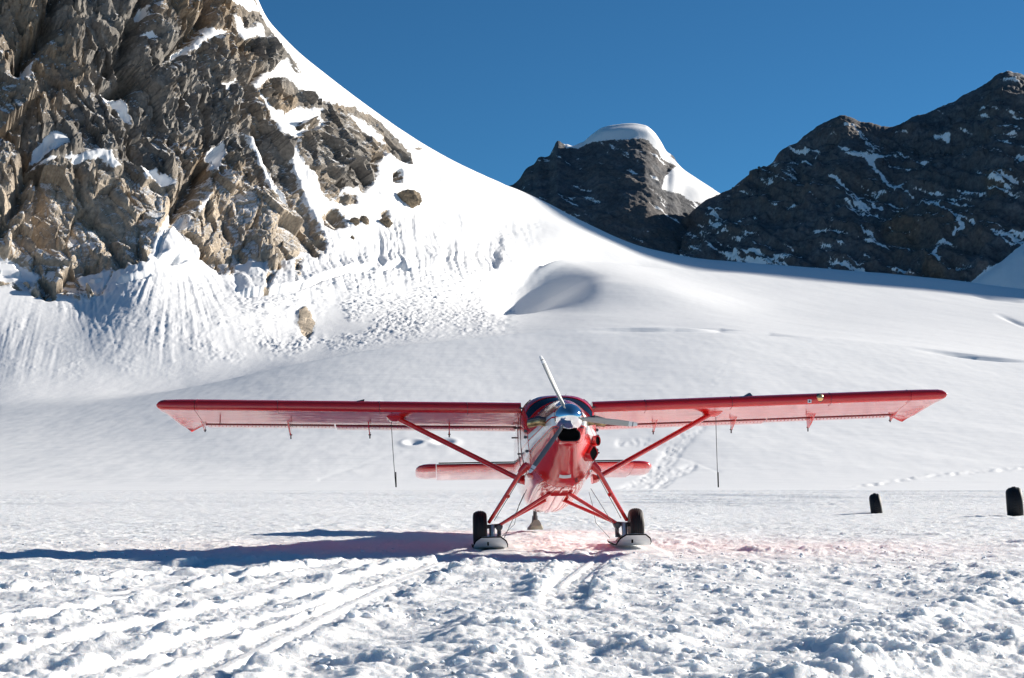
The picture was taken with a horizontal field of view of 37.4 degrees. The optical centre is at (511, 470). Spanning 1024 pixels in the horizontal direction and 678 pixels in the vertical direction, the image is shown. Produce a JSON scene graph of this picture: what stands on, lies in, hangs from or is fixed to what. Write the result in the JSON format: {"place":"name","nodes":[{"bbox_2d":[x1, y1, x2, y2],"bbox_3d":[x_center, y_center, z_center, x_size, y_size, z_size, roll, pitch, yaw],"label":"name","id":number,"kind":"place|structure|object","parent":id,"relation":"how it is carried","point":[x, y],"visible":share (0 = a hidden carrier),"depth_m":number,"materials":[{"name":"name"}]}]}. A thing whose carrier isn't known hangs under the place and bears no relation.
{"place":"outdoors","nodes":[
{"label":"outdoors","id":0,"kind":"place"},
{"bbox_2d":[0,0,505,405],"bbox_3d":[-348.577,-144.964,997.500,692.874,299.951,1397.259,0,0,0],"label":"mountain","id":1,"kind":"structure","parent":0,"point":[189,189],"depth_m":630.97,"materials":[{"name":"white snow"}]},
{"bbox_2d":[349,217,359,225],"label":"boulder","id":2,"kind":"object","parent":1,"relation":"on","point":[355,221],"visible":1,"depth_m":715.91,"materials":[{"name":"brown stone"}]},
{"bbox_2d":[359,215,368,224],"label":"boulder","id":3,"kind":"object","parent":1,"relation":"on","point":[364,219],"visible":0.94,"depth_m":729.09,"materials":[{"name":"brown stone"}]},
{"bbox_2d":[379,217,392,227],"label":"boulder","id":4,"kind":"object","parent":1,"relation":"on","point":[386,222],"visible":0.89,"depth_m":746.47,"materials":[{"name":"brown stone"}]},
{"bbox_2d":[397,189,421,207],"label":"boulder","id":5,"kind":"object","parent":1,"relation":"on","point":[412,198],"visible":0.85,"depth_m":803.57,"materials":[{"name":"brown stone"}]},
{"bbox_2d":[0,490,1023,677],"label":"snow field","id":6,"kind":"structure","parent":0,"point":[233,535],"depth_m":22.25,"materials":[{"name":"white snow"}]},
{"bbox_2d":[156,356,946,547],"bbox_3d":[0.845,-0.340,36.251,17.349,3.959,12.935,-1,0,-3],"label":"bush plane","id":7,"kind":"object","parent":6,"relation":"on","point":[554,465],"visible":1,"depth_m":33.26,"materials":[{"name":"red paint"}]},
{"bbox_2d":[391,422,396,486],"bbox_3d":[-2.631,-0.384,33.687,0.130,1.501,0.028,0,0,0],"label":"tie down rope","id":8,"kind":"object","parent":7,"relation":"hanging from","point":[393,461],"visible":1,"depth_m":33.68,"materials":[{"name":"grey fabric"}]},
{"bbox_2d":[517,400,529,475],"bbox_3d":[0.275,-0.695,33.265,0.268,1.715,1.112,-1,0,-3],"label":"door","id":9,"kind":"structure","parent":7,"relation":"in","point":[529,400],"depth_m":32.94,"materials":[{"name":"red metal"}]},
{"bbox_2d":[716,433,718,486],"bbox_3d":[4.618,-0.438,34.043,0.080,1.621,0.028,0,0,0],"label":"tie down rope","id":10,"kind":"object","parent":7,"relation":"hanging from","point":[717,464],"visible":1,"depth_m":34.04,"materials":[{"name":"grey fabric"}]},
{"bbox_2d":[869,493,882,513],"bbox_3d":[14.740,1.471,61.272,0.458,1.139,1.139,-7,-2,13],"label":"marker tyre","id":11,"kind":"object","parent":6,"relation":"on","point":[875,503],"visible":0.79,"depth_m":60.81,"materials":[{"name":"black rubber"}]},
{"bbox_2d":[1006,486,1023,515],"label":"marker tyre","id":12,"kind":"object","parent":6,"relation":"on","point":[1014,501],"visible":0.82,"depth_m":55.27,"materials":[{"name":"black rubber"}]},
{"bbox_2d":[0,327,1023,489],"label":"glacier","id":13,"kind":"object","parent":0,"point":[966,432],"visible":0.87,"depth_m":251.59,"materials":[{"name":"white snow"}]},
{"bbox_2d":[510,123,719,254],"bbox_3d":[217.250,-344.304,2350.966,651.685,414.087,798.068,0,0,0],"label":"mountain","id":14,"kind":"structure","parent":0,"point":[636,184],"depth_m":2262.14,"materials":[{"name":"grey stone"}]},
{"bbox_2d":[258,0,1023,193],"label":"sky","id":15,"kind":"structure","parent":0,"point":[491,87],"materials":[{"name":"blue"}]},
{"bbox_2d":[505,185,1023,352],"bbox_3d":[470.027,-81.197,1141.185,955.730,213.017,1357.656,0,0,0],"label":"glacier","id":16,"kind":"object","parent":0,"point":[564,270],"visible":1,"depth_m":815.38,"materials":[{"name":"white snow"}]},
{"bbox_2d":[678,71,1023,288],"bbox_3d":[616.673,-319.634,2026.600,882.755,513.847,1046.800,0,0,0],"label":"mountain","id":17,"kind":"structure","parent":0,"point":[938,192],"depth_m":1952.09,"materials":[{"name":"grey stone"}]}
]}

